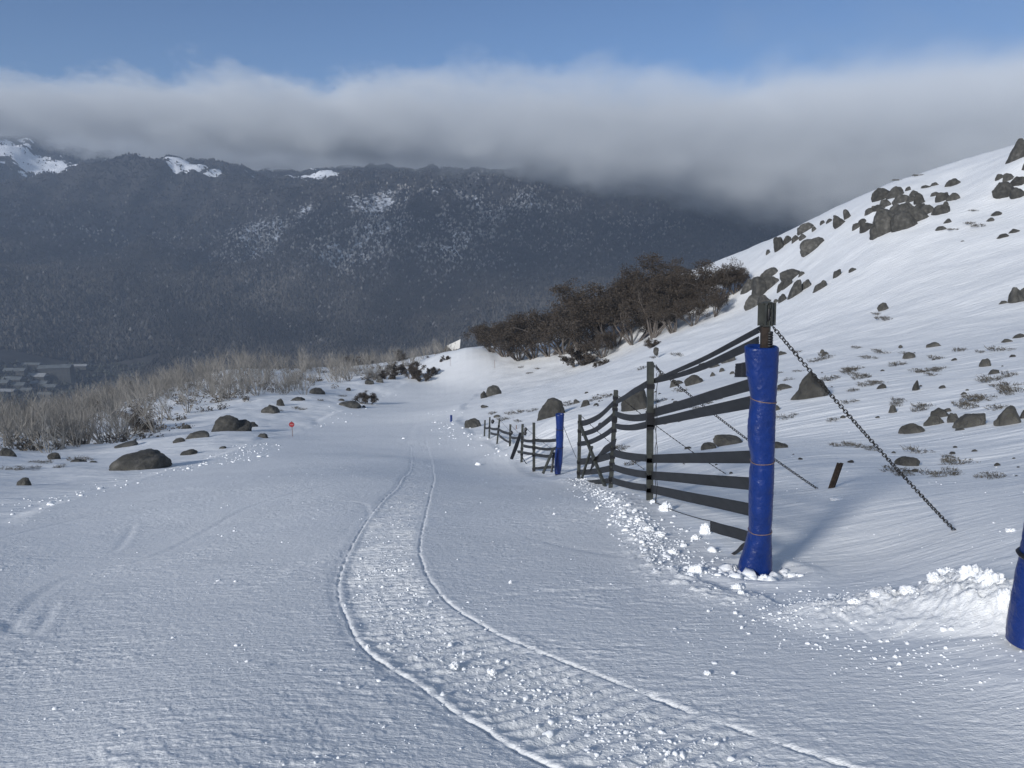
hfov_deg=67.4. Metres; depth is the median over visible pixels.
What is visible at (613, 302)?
snow gum
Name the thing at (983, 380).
heath tuft
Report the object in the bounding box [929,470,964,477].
heath tuft
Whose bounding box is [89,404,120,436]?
bare tree
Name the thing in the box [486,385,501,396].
boulder
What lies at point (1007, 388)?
heath tuft
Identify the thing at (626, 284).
snow gum
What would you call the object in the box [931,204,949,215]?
boulder
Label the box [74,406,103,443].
bare tree
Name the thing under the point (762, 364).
post padding
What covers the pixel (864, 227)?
boulder
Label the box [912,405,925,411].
heath tuft
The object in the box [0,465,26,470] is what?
heath tuft
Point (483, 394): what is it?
stone
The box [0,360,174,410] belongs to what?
village trees
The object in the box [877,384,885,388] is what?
stone
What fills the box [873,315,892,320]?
heath tuft
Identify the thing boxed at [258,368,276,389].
bare tree
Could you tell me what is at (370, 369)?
bare tree
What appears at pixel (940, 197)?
boulder
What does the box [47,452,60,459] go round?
boulder
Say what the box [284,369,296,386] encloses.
bare tree
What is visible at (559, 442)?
post padding
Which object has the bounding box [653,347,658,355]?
stone
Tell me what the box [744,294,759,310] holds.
boulder
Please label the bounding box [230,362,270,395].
bare tree
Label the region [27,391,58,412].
bare tree
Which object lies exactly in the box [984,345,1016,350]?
heath tuft
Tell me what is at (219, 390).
bare tree
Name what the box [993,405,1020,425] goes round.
boulder
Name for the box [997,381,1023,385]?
heath tuft
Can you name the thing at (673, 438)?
chain
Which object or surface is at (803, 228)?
boulder
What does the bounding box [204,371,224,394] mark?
bare tree
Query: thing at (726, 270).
snow gum
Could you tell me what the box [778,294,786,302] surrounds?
boulder
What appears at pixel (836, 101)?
sky
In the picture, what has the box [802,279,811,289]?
boulder
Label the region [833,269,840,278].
stone
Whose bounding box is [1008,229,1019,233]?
boulder
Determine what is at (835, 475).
stake
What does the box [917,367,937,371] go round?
heath tuft
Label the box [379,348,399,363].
bare tree
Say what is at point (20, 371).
lodge
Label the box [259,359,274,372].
bare tree
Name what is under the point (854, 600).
snow lump
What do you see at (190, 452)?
boulder
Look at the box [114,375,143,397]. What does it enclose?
bare tree
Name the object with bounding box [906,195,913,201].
boulder
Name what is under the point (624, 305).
snow gum
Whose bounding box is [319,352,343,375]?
bare tree
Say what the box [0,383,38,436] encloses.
bare tree
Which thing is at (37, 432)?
bare tree
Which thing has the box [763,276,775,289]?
boulder
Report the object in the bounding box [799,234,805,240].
boulder
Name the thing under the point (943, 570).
snow lump
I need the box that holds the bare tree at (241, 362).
[233,353,253,372]
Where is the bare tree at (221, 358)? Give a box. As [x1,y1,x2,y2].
[211,343,229,368]
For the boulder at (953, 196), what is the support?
on the snow slope
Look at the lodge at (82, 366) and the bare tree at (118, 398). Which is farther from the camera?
the lodge at (82, 366)
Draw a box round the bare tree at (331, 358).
[325,349,344,370]
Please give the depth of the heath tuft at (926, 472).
11.82 m
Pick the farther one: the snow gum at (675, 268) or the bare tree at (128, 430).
the snow gum at (675, 268)
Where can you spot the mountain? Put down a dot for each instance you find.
(18, 157)
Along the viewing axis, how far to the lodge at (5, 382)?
1235.38 m
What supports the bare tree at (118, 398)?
on the snow slope
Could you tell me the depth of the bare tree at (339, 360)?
152.06 m
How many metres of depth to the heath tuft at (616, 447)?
26.65 m
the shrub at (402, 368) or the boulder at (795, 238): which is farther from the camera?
the shrub at (402, 368)
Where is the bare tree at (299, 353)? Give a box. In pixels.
[296,347,314,367]
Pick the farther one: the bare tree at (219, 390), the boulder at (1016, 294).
the bare tree at (219, 390)
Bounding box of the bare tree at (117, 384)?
[103,369,126,404]
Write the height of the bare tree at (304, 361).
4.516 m
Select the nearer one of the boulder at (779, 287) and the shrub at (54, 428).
the shrub at (54, 428)
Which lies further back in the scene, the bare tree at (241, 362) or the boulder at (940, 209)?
the bare tree at (241, 362)
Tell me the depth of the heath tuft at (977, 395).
20.50 m
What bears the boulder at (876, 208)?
on the snow slope
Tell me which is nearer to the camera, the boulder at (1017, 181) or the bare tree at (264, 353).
the boulder at (1017, 181)
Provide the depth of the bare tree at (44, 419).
68.03 m
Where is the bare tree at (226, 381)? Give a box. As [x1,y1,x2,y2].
[215,367,232,394]
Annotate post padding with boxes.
[554,413,563,473]
[738,344,778,575]
[1005,524,1023,649]
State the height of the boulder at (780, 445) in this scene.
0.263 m
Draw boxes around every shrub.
[26,393,77,448]
[41,403,91,444]
[121,386,170,432]
[354,390,378,403]
[378,370,399,378]
[384,362,406,375]
[403,361,425,378]
[412,373,431,381]
[426,367,440,375]
[558,342,597,367]
[592,360,605,367]
[643,337,660,348]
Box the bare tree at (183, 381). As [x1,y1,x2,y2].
[167,363,195,393]
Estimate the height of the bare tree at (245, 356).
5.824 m
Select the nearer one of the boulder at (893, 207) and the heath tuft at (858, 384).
the heath tuft at (858, 384)
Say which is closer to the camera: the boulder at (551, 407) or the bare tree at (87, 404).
the boulder at (551, 407)
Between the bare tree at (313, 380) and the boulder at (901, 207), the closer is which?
the boulder at (901, 207)
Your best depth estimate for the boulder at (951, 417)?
18.03 m
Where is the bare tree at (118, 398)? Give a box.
[103,386,134,416]
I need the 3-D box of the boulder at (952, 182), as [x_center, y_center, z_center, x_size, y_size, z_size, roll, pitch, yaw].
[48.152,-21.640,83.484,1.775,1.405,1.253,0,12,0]
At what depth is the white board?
170.24 m
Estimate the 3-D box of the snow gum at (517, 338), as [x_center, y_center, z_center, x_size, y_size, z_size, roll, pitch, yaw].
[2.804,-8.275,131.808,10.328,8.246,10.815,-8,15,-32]
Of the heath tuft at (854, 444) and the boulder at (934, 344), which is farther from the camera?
the boulder at (934, 344)
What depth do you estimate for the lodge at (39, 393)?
1231.74 m
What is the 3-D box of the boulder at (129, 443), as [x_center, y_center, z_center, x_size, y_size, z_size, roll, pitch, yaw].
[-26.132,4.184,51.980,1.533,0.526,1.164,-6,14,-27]
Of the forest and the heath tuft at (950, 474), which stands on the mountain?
the forest
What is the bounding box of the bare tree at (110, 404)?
[91,392,119,427]
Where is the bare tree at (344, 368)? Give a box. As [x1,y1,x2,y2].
[337,359,353,377]
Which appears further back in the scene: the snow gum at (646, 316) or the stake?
the snow gum at (646, 316)
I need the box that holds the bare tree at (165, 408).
[147,391,173,419]
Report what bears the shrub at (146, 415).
on the snow slope
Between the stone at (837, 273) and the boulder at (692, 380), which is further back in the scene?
the stone at (837, 273)
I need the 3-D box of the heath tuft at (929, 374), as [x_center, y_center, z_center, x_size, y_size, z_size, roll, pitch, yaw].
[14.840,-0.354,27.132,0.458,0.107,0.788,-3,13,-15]
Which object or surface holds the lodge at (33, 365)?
on the mountain
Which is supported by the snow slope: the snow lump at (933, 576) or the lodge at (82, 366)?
the snow lump at (933, 576)
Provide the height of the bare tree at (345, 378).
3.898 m
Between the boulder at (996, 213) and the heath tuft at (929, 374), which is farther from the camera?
the boulder at (996, 213)
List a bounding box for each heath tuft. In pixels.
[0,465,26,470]
[66,455,93,459]
[615,444,629,450]
[776,412,799,418]
[818,353,835,359]
[820,375,841,380]
[839,367,857,371]
[844,441,867,447]
[851,373,871,378]
[854,380,887,386]
[858,355,878,358]
[863,445,880,450]
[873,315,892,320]
[879,465,915,473]
[886,361,907,366]
[894,471,914,475]
[899,444,934,453]
[910,402,932,407]
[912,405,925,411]
[916,467,937,474]
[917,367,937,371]
[922,371,942,375]
[927,354,944,358]
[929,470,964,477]
[938,457,980,464]
[940,453,957,461]
[940,466,962,473]
[951,400,978,409]
[952,347,967,351]
[958,396,978,404]
[960,393,995,400]
[973,394,1003,397]
[973,471,998,477]
[975,377,1000,382]
[977,375,1011,380]
[982,404,1006,409]
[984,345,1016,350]
[984,472,1006,478]
[995,386,1023,392]
[996,390,1014,395]
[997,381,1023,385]
[1000,369,1016,376]
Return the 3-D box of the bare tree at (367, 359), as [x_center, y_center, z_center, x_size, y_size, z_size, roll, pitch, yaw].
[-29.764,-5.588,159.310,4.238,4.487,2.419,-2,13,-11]
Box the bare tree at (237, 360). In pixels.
[230,349,260,376]
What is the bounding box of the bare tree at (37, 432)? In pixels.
[20,388,46,437]
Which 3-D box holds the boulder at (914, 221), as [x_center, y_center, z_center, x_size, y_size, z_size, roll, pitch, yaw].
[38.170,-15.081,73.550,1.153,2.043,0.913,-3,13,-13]
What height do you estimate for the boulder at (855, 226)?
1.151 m
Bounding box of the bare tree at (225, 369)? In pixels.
[217,358,239,376]
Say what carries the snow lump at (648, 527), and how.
on the snow slope
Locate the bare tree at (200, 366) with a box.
[192,357,216,378]
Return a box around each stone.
[480,391,486,398]
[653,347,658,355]
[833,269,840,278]
[843,209,850,219]
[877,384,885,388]
[909,190,917,195]
[912,380,919,390]
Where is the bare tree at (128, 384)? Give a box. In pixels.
[118,375,134,395]
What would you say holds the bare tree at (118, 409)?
on the snow slope
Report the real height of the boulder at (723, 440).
0.344 m
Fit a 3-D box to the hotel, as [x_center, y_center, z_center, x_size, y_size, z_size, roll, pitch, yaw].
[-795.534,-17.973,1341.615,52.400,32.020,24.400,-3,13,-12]
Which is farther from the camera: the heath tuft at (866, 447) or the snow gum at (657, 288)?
the snow gum at (657, 288)
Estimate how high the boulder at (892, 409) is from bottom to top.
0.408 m
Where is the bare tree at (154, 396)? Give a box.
[123,387,159,415]
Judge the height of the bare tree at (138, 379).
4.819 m
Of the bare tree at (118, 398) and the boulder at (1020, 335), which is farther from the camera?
the bare tree at (118, 398)
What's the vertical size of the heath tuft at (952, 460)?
0.111 m
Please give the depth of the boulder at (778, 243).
101.26 m
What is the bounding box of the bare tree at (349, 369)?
[339,362,360,378]
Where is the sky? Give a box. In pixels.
[0,0,1023,202]
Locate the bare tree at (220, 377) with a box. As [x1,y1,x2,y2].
[209,366,231,392]
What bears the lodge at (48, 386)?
on the mountain
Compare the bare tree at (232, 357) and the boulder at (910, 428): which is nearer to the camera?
the boulder at (910, 428)
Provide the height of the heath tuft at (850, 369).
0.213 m
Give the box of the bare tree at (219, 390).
[202,373,231,401]
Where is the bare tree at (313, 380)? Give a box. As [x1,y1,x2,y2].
[293,365,320,390]
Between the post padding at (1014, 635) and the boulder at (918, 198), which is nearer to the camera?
the post padding at (1014, 635)
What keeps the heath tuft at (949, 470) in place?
on the snow slope
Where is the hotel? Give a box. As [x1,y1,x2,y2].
[37,364,74,382]
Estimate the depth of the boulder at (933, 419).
18.25 m
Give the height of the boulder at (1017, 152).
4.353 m
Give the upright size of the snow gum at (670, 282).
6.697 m
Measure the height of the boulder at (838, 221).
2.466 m
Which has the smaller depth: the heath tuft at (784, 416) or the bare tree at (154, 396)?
the heath tuft at (784, 416)
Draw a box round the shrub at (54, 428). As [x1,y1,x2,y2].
[26,393,77,448]
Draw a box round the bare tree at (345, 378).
[340,360,356,380]
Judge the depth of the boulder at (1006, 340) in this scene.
33.81 m
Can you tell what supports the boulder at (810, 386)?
on the snow slope
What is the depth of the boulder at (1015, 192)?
70.15 m
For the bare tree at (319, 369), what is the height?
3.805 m
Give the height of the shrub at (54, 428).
4.288 m
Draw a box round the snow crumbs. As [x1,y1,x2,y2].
[0,394,1023,767]
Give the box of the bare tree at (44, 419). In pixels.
[23,399,61,439]
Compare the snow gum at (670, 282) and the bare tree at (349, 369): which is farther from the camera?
the bare tree at (349, 369)
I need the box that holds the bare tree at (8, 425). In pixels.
[0,403,32,445]
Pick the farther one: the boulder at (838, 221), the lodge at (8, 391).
the lodge at (8, 391)
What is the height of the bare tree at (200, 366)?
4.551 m
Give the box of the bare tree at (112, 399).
[102,391,126,412]
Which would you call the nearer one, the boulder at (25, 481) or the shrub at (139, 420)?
the boulder at (25, 481)
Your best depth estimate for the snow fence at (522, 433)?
30.55 m
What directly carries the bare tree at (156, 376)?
on the snow slope
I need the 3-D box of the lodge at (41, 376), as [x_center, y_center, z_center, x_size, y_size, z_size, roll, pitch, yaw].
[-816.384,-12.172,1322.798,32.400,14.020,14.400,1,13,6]
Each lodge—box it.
[0,380,10,387]
[0,389,17,395]
[1,376,24,381]
[2,368,27,375]
[10,382,27,388]
[19,387,34,392]
[20,362,42,368]
[27,373,48,380]
[29,380,49,386]
[37,392,52,396]
[42,384,59,391]
[73,364,88,369]
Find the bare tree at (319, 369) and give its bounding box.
[315,361,327,377]
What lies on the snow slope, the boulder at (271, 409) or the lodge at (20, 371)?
the boulder at (271, 409)
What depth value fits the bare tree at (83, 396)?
91.09 m
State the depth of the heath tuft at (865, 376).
29.15 m
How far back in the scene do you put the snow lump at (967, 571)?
5.10 m
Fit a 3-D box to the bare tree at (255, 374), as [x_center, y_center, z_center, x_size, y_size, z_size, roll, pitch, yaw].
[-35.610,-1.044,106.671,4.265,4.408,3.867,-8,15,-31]
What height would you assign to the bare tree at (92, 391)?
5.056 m
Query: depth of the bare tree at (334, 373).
130.94 m
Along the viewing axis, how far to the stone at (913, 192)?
84.31 m
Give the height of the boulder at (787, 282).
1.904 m
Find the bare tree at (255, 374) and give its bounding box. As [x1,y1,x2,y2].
[238,360,271,390]
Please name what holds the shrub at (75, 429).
on the snow slope
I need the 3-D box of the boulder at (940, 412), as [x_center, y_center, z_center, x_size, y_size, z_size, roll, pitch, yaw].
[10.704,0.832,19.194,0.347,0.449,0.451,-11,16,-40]
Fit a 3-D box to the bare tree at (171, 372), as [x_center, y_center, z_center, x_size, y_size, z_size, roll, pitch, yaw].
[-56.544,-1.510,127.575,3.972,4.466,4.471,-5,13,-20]
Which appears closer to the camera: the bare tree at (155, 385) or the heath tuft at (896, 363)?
the heath tuft at (896, 363)
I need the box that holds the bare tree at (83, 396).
[65,378,97,410]
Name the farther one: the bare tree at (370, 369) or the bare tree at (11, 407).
the bare tree at (370, 369)
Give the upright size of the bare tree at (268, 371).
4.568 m
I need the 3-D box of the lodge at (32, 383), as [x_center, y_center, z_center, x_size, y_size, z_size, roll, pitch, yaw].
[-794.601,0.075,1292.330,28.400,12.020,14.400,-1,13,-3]
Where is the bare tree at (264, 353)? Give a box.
[248,345,267,366]
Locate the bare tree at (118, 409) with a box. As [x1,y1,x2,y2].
[113,395,128,419]
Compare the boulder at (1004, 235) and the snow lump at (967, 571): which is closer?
the snow lump at (967, 571)
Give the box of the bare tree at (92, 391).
[84,383,101,403]
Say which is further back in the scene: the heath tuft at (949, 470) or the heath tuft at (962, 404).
the heath tuft at (962, 404)
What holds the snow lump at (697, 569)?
on the snow slope
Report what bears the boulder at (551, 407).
on the snow slope
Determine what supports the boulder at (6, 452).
on the snow slope
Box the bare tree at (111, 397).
[94,387,128,414]
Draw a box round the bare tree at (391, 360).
[383,350,399,367]
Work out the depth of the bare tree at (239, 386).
96.25 m
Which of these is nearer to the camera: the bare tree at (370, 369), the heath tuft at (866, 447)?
the heath tuft at (866, 447)
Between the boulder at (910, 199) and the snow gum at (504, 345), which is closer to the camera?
the boulder at (910, 199)
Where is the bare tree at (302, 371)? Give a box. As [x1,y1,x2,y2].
[285,360,304,381]
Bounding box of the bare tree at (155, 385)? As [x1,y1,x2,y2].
[140,370,166,397]
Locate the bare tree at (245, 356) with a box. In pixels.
[231,346,259,367]
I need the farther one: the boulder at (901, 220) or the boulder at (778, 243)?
the boulder at (778, 243)
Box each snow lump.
[450,661,459,670]
[487,668,496,675]
[643,525,653,530]
[657,531,666,536]
[659,501,673,511]
[667,548,680,554]
[685,572,696,577]
[687,564,703,574]
[691,534,700,539]
[699,522,711,533]
[730,582,744,589]
[757,574,766,580]
[830,497,842,500]
[847,597,860,603]
[868,590,878,597]
[899,585,917,594]
[926,572,940,582]
[936,566,958,574]
[958,563,983,580]
[973,567,1005,586]
[996,587,1010,609]
[1005,528,1015,531]
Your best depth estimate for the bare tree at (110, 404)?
73.75 m
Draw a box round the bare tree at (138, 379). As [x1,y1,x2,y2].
[122,368,158,397]
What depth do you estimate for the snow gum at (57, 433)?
69.77 m
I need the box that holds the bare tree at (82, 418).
[53,400,105,443]
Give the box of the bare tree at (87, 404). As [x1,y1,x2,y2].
[48,382,94,414]
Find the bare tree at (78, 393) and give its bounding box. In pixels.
[53,388,92,416]
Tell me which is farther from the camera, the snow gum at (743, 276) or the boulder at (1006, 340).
the snow gum at (743, 276)
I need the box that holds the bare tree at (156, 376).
[141,368,175,392]
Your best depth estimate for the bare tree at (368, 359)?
154.72 m
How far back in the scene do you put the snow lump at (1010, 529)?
6.78 m
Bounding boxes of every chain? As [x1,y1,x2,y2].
[619,396,725,473]
[654,365,817,488]
[772,326,955,530]
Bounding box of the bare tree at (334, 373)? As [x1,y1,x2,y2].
[324,367,340,378]
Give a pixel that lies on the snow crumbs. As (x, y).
(746, 572)
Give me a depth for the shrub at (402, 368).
140.15 m
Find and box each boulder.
[0,448,16,456]
[16,477,31,485]
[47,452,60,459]
[70,459,86,461]
[109,448,171,470]
[114,440,137,447]
[173,438,184,442]
[180,449,197,454]
[182,425,191,428]
[185,430,209,439]
[211,415,240,431]
[236,419,251,430]
[257,433,267,437]
[261,404,279,413]
[276,399,284,405]
[290,397,304,400]
[309,388,324,393]
[339,401,361,408]
[365,379,373,384]
[464,418,480,427]
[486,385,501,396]
[537,398,564,420]
[581,400,589,406]
[621,389,646,411]
[670,379,678,387]
[684,375,702,385]
[701,442,715,450]
[713,434,742,446]
[721,357,735,363]
[740,279,750,293]
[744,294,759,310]
[751,276,766,296]
[757,295,770,304]
[762,267,777,278]
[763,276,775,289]
[773,237,783,251]
[775,441,787,447]
[777,280,784,292]
[777,384,791,389]
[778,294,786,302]
[779,269,799,280]
[782,278,791,289]
[783,236,791,244]
[787,279,801,299]
[790,373,827,399]
[792,235,798,243]
[797,222,813,235]
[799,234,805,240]
[800,237,823,256]
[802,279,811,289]
[813,280,826,292]
[833,215,844,228]
[852,223,859,230]
[859,222,871,232]
[864,208,872,215]
[869,225,877,239]
[871,188,888,201]
[872,208,894,236]
[873,205,884,211]
[877,303,888,311]
[879,199,890,206]
[886,186,903,199]
[888,405,896,412]
[889,204,898,211]
[890,211,914,232]
[892,194,908,204]
[893,203,909,213]
[894,456,919,465]
[898,423,924,433]
[902,352,914,358]
[905,206,928,221]
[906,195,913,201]
[910,216,917,225]
[913,193,924,204]
[915,203,924,208]
[921,205,933,213]
[923,414,943,425]
[926,342,940,347]
[930,408,948,417]
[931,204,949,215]
[935,192,949,202]
[935,226,946,230]
[944,178,960,186]
[946,193,959,200]
[947,413,957,422]
[952,413,985,428]
[979,358,990,366]
[988,369,999,374]
[991,211,1001,215]
[992,181,1014,198]
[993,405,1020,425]
[995,174,1002,180]
[996,233,1008,238]
[1001,339,1012,342]
[1002,173,1013,181]
[1005,138,1023,163]
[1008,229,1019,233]
[1008,287,1023,302]
[1009,187,1023,198]
[1010,176,1023,185]
[1012,333,1023,338]
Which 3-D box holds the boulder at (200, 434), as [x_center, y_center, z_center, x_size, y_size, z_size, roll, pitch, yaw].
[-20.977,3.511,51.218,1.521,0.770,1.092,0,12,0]
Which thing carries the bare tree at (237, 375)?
on the snow slope
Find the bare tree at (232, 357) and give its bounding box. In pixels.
[226,346,247,366]
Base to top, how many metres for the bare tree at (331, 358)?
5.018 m
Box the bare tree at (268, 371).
[260,357,278,382]
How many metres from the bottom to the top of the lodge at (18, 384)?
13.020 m
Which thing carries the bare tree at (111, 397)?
on the snow slope
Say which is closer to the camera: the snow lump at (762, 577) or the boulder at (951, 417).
the snow lump at (762, 577)
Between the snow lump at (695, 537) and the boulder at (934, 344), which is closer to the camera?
the snow lump at (695, 537)
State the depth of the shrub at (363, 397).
100.11 m
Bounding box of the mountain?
[0,133,839,419]
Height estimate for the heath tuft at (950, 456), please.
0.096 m
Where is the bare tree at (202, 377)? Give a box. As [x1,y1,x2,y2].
[188,366,213,388]
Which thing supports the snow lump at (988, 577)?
on the snow slope
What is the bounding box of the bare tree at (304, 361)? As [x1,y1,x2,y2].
[297,353,314,370]
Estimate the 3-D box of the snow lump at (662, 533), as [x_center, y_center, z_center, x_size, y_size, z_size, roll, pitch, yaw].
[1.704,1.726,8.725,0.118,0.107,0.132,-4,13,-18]
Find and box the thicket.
[0,335,454,452]
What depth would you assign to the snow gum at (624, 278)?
120.89 m
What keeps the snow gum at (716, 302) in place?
on the snow slope
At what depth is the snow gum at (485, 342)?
136.15 m
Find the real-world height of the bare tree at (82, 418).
3.824 m
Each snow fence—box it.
[484,417,557,474]
[577,301,775,554]
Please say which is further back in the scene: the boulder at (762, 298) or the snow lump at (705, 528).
the boulder at (762, 298)
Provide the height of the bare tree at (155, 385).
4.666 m
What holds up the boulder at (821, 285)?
on the snow slope
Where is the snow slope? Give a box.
[0,145,1023,767]
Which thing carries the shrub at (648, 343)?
on the snow slope
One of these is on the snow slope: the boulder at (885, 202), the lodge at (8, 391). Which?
the boulder at (885, 202)
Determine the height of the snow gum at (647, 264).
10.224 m
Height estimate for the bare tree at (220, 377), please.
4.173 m
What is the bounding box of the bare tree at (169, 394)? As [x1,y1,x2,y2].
[159,382,174,398]
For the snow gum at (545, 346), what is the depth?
126.41 m
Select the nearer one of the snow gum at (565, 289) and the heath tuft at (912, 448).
the heath tuft at (912, 448)
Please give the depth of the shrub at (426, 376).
128.86 m
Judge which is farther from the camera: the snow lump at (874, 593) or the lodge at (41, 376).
the lodge at (41, 376)
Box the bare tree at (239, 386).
[233,379,248,397]
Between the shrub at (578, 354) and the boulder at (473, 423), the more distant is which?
the shrub at (578, 354)
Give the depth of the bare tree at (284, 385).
104.09 m
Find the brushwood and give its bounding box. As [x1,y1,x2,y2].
[1,349,456,450]
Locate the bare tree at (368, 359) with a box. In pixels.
[363,352,373,368]
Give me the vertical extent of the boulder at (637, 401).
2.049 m
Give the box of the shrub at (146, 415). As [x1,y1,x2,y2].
[121,386,170,432]
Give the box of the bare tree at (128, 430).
[116,410,145,438]
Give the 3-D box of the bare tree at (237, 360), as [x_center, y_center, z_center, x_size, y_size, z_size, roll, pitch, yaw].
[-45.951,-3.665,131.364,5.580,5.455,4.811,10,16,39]
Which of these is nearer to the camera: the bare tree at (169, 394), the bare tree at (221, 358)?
the bare tree at (169, 394)
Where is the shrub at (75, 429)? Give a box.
[41,403,91,444]
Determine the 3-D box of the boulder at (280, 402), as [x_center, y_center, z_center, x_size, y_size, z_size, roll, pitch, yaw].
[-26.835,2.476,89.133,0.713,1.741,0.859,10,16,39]
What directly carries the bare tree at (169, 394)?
on the snow slope
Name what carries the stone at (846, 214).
on the snow slope
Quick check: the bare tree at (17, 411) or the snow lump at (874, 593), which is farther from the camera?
the bare tree at (17, 411)
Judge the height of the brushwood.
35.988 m
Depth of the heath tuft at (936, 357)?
32.46 m
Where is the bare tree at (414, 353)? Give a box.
[410,344,416,361]
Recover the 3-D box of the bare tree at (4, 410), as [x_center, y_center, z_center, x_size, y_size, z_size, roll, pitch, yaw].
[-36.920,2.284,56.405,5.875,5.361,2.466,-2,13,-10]
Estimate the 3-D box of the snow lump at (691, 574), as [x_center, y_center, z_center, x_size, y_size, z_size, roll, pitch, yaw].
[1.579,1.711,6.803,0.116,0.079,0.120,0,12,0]
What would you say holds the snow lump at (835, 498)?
on the snow slope
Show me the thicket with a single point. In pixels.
(28, 435)
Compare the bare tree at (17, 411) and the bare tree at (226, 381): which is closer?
the bare tree at (17, 411)
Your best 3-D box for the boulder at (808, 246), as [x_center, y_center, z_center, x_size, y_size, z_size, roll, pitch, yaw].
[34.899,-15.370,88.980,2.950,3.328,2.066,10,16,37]
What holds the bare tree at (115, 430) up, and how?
on the snow slope
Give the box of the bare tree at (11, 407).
[0,390,22,427]
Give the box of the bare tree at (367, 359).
[362,349,375,366]
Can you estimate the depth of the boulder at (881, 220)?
74.96 m
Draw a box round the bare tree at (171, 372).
[158,364,182,384]
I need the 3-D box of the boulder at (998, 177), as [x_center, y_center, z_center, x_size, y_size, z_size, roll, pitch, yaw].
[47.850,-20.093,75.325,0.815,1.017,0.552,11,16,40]
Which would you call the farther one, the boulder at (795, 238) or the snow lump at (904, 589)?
the boulder at (795, 238)
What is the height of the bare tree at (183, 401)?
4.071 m
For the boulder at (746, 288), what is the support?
on the snow slope
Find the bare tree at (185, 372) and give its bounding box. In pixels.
[159,362,189,391]
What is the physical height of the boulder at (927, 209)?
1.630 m
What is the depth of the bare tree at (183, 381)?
108.53 m
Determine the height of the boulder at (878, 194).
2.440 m
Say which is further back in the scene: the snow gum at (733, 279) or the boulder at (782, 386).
the snow gum at (733, 279)
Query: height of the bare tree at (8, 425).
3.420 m
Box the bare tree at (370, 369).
[364,361,378,378]
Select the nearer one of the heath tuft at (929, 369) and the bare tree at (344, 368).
the heath tuft at (929, 369)
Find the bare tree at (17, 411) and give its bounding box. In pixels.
[0,389,56,440]
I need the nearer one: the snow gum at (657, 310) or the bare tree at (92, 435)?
the bare tree at (92, 435)
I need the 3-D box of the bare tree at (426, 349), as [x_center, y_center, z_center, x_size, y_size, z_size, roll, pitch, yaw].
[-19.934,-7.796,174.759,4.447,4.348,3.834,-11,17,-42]
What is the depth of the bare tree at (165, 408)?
77.51 m
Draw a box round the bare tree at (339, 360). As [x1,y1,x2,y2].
[331,354,345,370]
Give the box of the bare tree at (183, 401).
[174,379,204,412]
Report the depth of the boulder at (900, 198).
83.38 m
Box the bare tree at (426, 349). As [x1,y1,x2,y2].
[422,342,431,355]
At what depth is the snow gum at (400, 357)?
163.28 m
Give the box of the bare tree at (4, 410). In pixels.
[0,389,44,442]
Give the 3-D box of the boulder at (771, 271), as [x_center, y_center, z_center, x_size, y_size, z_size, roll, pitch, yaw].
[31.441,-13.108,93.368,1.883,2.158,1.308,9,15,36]
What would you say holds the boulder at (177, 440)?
on the snow slope
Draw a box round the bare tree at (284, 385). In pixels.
[274,375,287,392]
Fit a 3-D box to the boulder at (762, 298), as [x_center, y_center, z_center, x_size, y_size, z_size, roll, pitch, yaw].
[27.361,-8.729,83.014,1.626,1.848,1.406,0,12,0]
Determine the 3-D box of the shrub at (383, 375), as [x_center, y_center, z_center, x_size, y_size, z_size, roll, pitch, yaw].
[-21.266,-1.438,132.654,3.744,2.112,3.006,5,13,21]
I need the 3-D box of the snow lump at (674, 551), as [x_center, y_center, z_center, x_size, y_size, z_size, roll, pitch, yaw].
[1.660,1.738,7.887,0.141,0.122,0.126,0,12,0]
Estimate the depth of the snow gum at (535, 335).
124.08 m
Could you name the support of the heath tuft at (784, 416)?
on the snow slope
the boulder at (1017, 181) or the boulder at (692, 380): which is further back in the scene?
the boulder at (1017, 181)
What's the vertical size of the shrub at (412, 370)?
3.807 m
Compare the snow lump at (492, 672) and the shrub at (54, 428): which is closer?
the snow lump at (492, 672)
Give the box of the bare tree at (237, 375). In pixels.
[229,365,243,389]
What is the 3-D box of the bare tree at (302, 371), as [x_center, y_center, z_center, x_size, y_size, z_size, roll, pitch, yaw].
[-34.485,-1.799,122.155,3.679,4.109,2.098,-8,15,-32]
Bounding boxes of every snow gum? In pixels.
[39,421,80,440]
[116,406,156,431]
[392,350,408,360]
[460,314,521,356]
[467,320,505,352]
[485,312,545,360]
[495,316,548,359]
[501,309,586,356]
[503,297,585,354]
[546,277,619,350]
[547,281,625,350]
[561,289,638,348]
[569,327,620,357]
[579,278,643,332]
[585,293,662,344]
[605,274,661,326]
[609,270,651,305]
[613,276,700,318]
[614,252,683,302]
[628,279,686,338]
[646,298,691,333]
[648,268,711,312]
[654,259,696,303]
[663,293,709,326]
[675,259,730,309]
[677,257,745,297]
[702,284,730,316]
[713,267,747,294]
[730,264,749,290]
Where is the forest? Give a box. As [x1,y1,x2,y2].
[0,132,845,413]
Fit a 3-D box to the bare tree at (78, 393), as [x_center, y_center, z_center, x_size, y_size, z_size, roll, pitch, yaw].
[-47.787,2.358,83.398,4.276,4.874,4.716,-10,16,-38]
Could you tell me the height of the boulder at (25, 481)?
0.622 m
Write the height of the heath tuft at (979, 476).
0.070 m
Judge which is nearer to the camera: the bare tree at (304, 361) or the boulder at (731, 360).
the boulder at (731, 360)
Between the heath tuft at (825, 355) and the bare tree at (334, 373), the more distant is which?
the bare tree at (334, 373)
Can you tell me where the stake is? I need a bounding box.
[828,462,843,488]
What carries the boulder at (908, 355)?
on the snow slope
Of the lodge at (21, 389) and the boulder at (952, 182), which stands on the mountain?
the lodge at (21, 389)
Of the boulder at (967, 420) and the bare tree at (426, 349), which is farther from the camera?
the bare tree at (426, 349)
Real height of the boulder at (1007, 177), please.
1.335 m
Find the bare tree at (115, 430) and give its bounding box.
[102,412,133,442]

